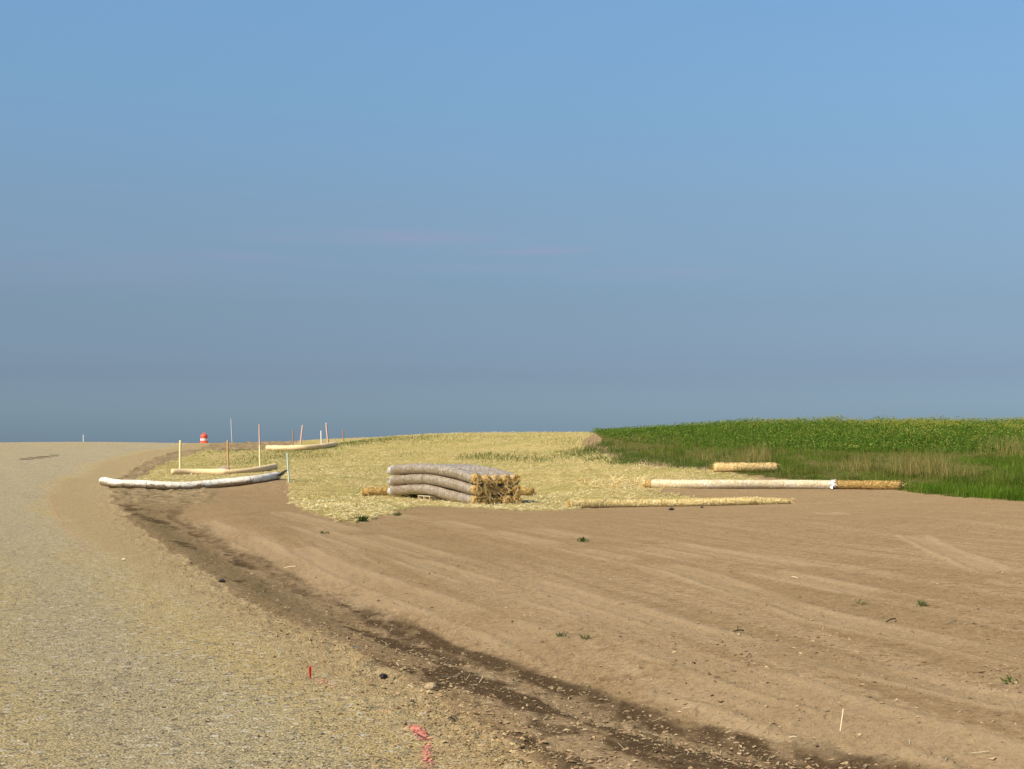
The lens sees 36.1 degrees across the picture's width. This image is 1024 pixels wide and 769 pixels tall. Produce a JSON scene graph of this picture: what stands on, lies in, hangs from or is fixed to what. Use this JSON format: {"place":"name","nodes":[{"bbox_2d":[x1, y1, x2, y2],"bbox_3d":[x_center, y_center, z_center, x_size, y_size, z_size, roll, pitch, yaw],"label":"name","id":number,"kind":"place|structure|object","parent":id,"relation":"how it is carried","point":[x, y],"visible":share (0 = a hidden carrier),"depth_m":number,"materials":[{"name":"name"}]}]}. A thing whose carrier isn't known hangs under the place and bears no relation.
{"place":"outdoors","nodes":[
{"label":"outdoors","id":0,"kind":"place"},
{"bbox_2d":[0,442,566,768],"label":"gravel road","id":1,"kind":"structure","parent":0,"point":[34,476],"depth_m":12.42,"materials":[{"name":"beige gravel"}]},
{"bbox_2d":[50,493,86,550],"bbox_3d":[-11.473,3.145,40.049,0.484,0.290,32.023,1,-2,-17],"label":"paint marking","id":2,"kind":"object","parent":1,"relation":"on","point":[62,519],"visible":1,"depth_m":37.01,"materials":[{"name":"paint"}]},
{"bbox_2d":[200,433,207,442],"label":"traffic drum","id":3,"kind":"object","parent":1,"relation":"on","point":[204,438],"visible":0.63,"depth_m":121.72,"materials":[{"name":"orange plastic"}]},
{"bbox_2d":[379,673,387,677],"bbox_3d":[-0.940,2.123,11.474,0.057,0.034,0.050,-1,-3,29],"label":"soil clod","id":4,"kind":"object","parent":1,"relation":"on","point":[382,675],"visible":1,"depth_m":11.46,"materials":[{"name":"black soil"}]},
{"bbox_2d":[408,723,436,768],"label":"paint marking","id":5,"kind":"object","parent":1,"relation":"on","point":[416,728],"visible":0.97,"depth_m":9.09,"materials":[{"name":"pink paint"}]},
{"bbox_2d":[0,0,1023,442],"label":"sky","id":6,"kind":"structure","parent":0,"point":[360,218],"materials":[{"name":"blue"}]},
{"bbox_2d":[108,431,1023,768],"bbox_3d":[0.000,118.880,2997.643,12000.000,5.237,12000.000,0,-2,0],"label":"ground","id":7,"kind":"structure","parent":0,"point":[840,531],"depth_m":16.92,"materials":[{"name":"brown soil"}]},
{"bbox_2d":[99,472,280,489],"bbox_3d":[-11.541,3.502,56.852,6.566,0.639,1.752,1,-2,-17],"label":"straw wattle","id":8,"kind":"object","parent":7,"relation":"on","point":[177,485],"visible":0.98,"depth_m":56.16,"materials":[{"name":"white fabric"}]},
{"bbox_2d":[277,470,286,475],"bbox_3d":[-8.687,3.340,58.354,0.328,0.380,2.272,1,-2,-20],"label":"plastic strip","id":9,"kind":"object","parent":7,"relation":"on","point":[282,473],"visible":0.62,"depth_m":57.81,"materials":[{"name":"black plastic"}]},
{"bbox_2d":[347,515,369,521],"bbox_3d":[-3.454,3.004,35.461,0.481,0.173,0.692,1,-3,-32],"label":"weed","id":10,"kind":"object","parent":7,"relation":"on","point":[362,518],"visible":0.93,"depth_m":35.40,"materials":[{"name":"green plant"}]},
{"bbox_2d":[424,682,438,689],"bbox_3d":[-0.554,2.066,10.775,0.101,0.049,0.065,0,-2,0],"label":"soil clod","id":11,"kind":"object","parent":7,"relation":"on","point":[431,685],"visible":1,"depth_m":10.75,"materials":[{"name":"beige soil"}]},
{"bbox_2d":[135,431,762,522],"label":"straw mulch","id":12,"kind":"object","parent":7,"relation":"on","point":[618,483],"visible":0.79,"depth_m":64.56,"materials":[{"name":"beige plant"}]},
{"bbox_2d":[179,440,181,468],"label":"wooden stake","id":13,"kind":"object","parent":12,"relation":"on","point":[180,441],"visible":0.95,"depth_m":67.56,"materials":[{"name":"beige wood"}]},
{"bbox_2d":[171,469,227,474],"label":"ditch roll","id":14,"kind":"object","parent":12,"relation":"on","point":[194,471],"visible":0.88,"depth_m":67.25,"materials":[{"name":"fabric"}]},
{"bbox_2d":[227,440,228,469],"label":"wooden stake","id":15,"kind":"object","parent":12,"relation":"on","point":[227,454],"visible":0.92,"depth_m":68.31,"materials":[{"name":"brown wood"}]},
{"bbox_2d":[222,463,277,473],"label":"ditch roll","id":16,"kind":"object","parent":12,"relation":"on","point":[269,467],"visible":0.93,"depth_m":66.57,"materials":[{"name":"fabric"}]},
{"bbox_2d":[259,424,260,465],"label":"wooden stake","id":17,"kind":"object","parent":12,"relation":"on","point":[259,448],"visible":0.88,"depth_m":69.22,"materials":[{"name":"beige wood"}]},
{"bbox_2d":[286,453,289,481],"bbox_3d":[-8.090,3.022,56.776,0.103,1.108,0.081,-2,-3,40],"label":"marker rod","id":18,"kind":"object","parent":12,"relation":"on","point":[288,468],"visible":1,"depth_m":56.76,"materials":[{"name":"white plastic"}]},
{"bbox_2d":[265,442,337,449],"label":"ditch roll","id":19,"kind":"object","parent":12,"relation":"on","point":[299,447],"visible":0.94,"depth_m":88.59,"materials":[{"name":"fabric"}]},
{"bbox_2d":[300,425,302,444],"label":"wooden stake","id":20,"kind":"object","parent":12,"relation":"on","point":[301,435],"visible":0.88,"depth_m":100.42,"materials":[{"name":"wood"}]},
{"bbox_2d":[325,423,328,442],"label":"wooden stake","id":21,"kind":"object","parent":12,"relation":"on","point":[327,433],"visible":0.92,"depth_m":101.42,"materials":[{"name":"wood"}]},
{"bbox_2d":[418,495,445,499],"bbox_3d":[-2.269,3.566,49.543,1.100,0.134,1.100,1,-2,-24],"label":"pallet","id":22,"kind":"object","parent":12,"relation":"on","point":[425,497],"visible":0.42,"depth_m":49.21,"materials":[{"name":"brown wood"}]},
{"bbox_2d":[387,484,485,504],"bbox_3d":[-2.532,3.456,49.169,0.457,0.668,8.131,1,-2,-24],"label":"straw wattle","id":23,"kind":"object","parent":12,"relation":"on","point":[443,493],"visible":0.93,"depth_m":48.62,"materials":[{"name":"beige fabric"}]},
{"bbox_2d":[387,474,487,496],"bbox_3d":[-2.530,3.109,49.214,0.489,0.628,8.073,1,-2,-25],"label":"straw wattle","id":24,"kind":"object","parent":23,"relation":"on","point":[454,484],"visible":1,"depth_m":48.48,"materials":[{"name":"beige fabric"}]},
{"bbox_2d":[387,463,487,489],"bbox_3d":[-2.561,2.858,49.199,0.576,0.769,8.092,1,-2,-25],"label":"straw wattle","id":25,"kind":"object","parent":24,"relation":"on","point":[453,472],"visible":1,"depth_m":48.41,"materials":[{"name":"beige fabric"}]},
{"bbox_2d":[359,486,537,495],"bbox_3d":[-2.114,3.716,53.749,6.220,0.495,0.541,0,-2,-9],"label":"straw roll","id":26,"kind":"object","parent":12,"relation":"on","point":[375,491],"visible":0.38,"depth_m":53.23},
{"bbox_2d":[401,485,495,504],"bbox_3d":[-2.200,3.454,49.370,0.499,0.649,8.028,1,-2,-23],"label":"straw wattle","id":27,"kind":"object","parent":12,"relation":"on","point":[487,500],"visible":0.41,"depth_m":45.93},
{"bbox_2d":[405,475,494,497],"bbox_3d":[-2.213,3.174,49.394,0.504,0.681,7.994,1,-2,-23],"label":"straw wattle","id":28,"kind":"object","parent":27,"relation":"on","point":[485,488],"visible":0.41,"depth_m":45.91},
{"bbox_2d":[402,468,495,486],"bbox_3d":[-2.301,2.888,49.337,0.561,0.727,8.045,1,-2,-24],"label":"straw wattle","id":29,"kind":"object","parent":28,"relation":"on","point":[487,477],"visible":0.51,"depth_m":45.92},
{"bbox_2d":[410,492,509,504],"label":"straw wattle","id":30,"kind":"object","parent":12,"relation":"on","point":[498,500],"visible":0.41,"depth_m":46.05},
{"bbox_2d":[488,484,503,495],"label":"straw wattle","id":31,"kind":"object","parent":30,"relation":"on","point":[495,490],"visible":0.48,"depth_m":46.09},
{"bbox_2d":[448,465,504,487],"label":"straw wattle","id":32,"kind":"object","parent":31,"relation":"on","point":[496,479],"visible":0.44,"depth_m":46.20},
{"bbox_2d":[424,492,513,504],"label":"straw wattle","id":33,"kind":"object","parent":12,"relation":"on","point":[508,498],"visible":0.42,"depth_m":46.08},
{"bbox_2d":[498,484,513,498],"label":"straw wattle","id":34,"kind":"object","parent":33,"relation":"on","point":[506,491],"visible":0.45,"depth_m":46.24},
{"bbox_2d":[443,464,513,487],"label":"straw wattle","id":35,"kind":"object","parent":34,"relation":"on","point":[507,480],"visible":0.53,"depth_m":46.46,"materials":[{"name":"beige fabric"}]},
{"bbox_2d":[508,485,524,503],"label":"straw wattle","id":36,"kind":"object","parent":12,"relation":"on","point":[517,498],"visible":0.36,"depth_m":46.28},
{"bbox_2d":[509,483,524,498],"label":"straw wattle","id":37,"kind":"object","parent":36,"relation":"on","point":[516,489],"visible":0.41,"depth_m":46.31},
{"bbox_2d":[456,464,521,486],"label":"straw wattle","id":38,"kind":"object","parent":37,"relation":"on","point":[516,478],"visible":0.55,"depth_m":46.78,"materials":[{"name":"beige fabric"}]},
{"bbox_2d":[156,431,760,768],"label":"sprouting weeds","id":39,"kind":"object","parent":7,"relation":"on","point":[626,458],"visible":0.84,"depth_m":74.85,"materials":[{"name":"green plant"}]},
{"bbox_2d":[100,490,1023,768],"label":"soil clods","id":40,"kind":"object","parent":7,"relation":"on","point":[542,740],"visible":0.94,"depth_m":10.57,"materials":[{"name":"soil"}]},
{"bbox_2d":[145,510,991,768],"bbox_3d":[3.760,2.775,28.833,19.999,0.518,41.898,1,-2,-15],"label":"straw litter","id":41,"kind":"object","parent":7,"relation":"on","point":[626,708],"visible":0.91,"depth_m":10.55,"materials":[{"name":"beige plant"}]},
{"bbox_2d":[574,536,588,541],"bbox_3d":[1.213,2.677,27.284,0.336,0.101,0.309,-1,-3,29],"label":"weed","id":42,"kind":"object","parent":7,"relation":"on","point":[583,539],"visible":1,"depth_m":27.23,"materials":[{"name":"green plant"}]},
{"bbox_2d":[563,496,794,507],"bbox_3d":[4.768,3.376,44.741,6.715,0.371,0.664,0,-2,-5],"label":"straw roll","id":43,"kind":"object","parent":7,"relation":"on","point":[615,503],"visible":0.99,"depth_m":44.75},
{"bbox_2d":[710,462,779,471],"bbox_3d":[8.536,3.054,57.413,2.693,0.441,0.691,0,-2,0],"label":"straw roll","id":44,"kind":"object","parent":7,"relation":"on","point":[722,467],"visible":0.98,"depth_m":57.21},
{"bbox_2d":[634,477,904,489],"bbox_3d":[8.238,3.360,50.777,8.799,0.687,0.988,0,-2,9],"label":"straw wattle","id":45,"kind":"object","parent":7,"relation":"on","point":[784,484],"visible":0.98,"depth_m":50.69,"materials":[{"name":"beige fabric"}]},
{"bbox_2d":[591,414,1023,453],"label":"flowering crop","id":46,"kind":"object","parent":7,"relation":"on","point":[832,433],"visible":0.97,"depth_m":75.64,"materials":[{"name":"green plant"}]},
{"bbox_2d":[615,433,1023,496],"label":"dry grass","id":47,"kind":"structure","parent":7,"relation":"on","point":[915,468],"depth_m":57.22,"materials":[{"name":"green plant"}]},
{"bbox_2d":[917,600,928,605],"bbox_3d":[4.179,2.223,16.029,0.173,0.066,0.159,1,-2,-18],"label":"weed","id":48,"kind":"object","parent":7,"relation":"on","point":[921,603],"visible":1,"depth_m":16.00,"materials":[{"name":"green plant"}]},
{"bbox_2d":[994,675,1018,683],"bbox_3d":[3.462,2.047,10.991,0.191,0.071,0.193,0,-2,0],"label":"weed","id":49,"kind":"object","parent":7,"relation":"on","point":[1009,679],"visible":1,"depth_m":10.94,"materials":[{"name":"green plant"}]},
{"bbox_2d":[608,438,1023,500],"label":"short grass","id":50,"kind":"structure","parent":0,"point":[987,492],"depth_m":56.31,"materials":[{"name":"green plant"}]}
]}

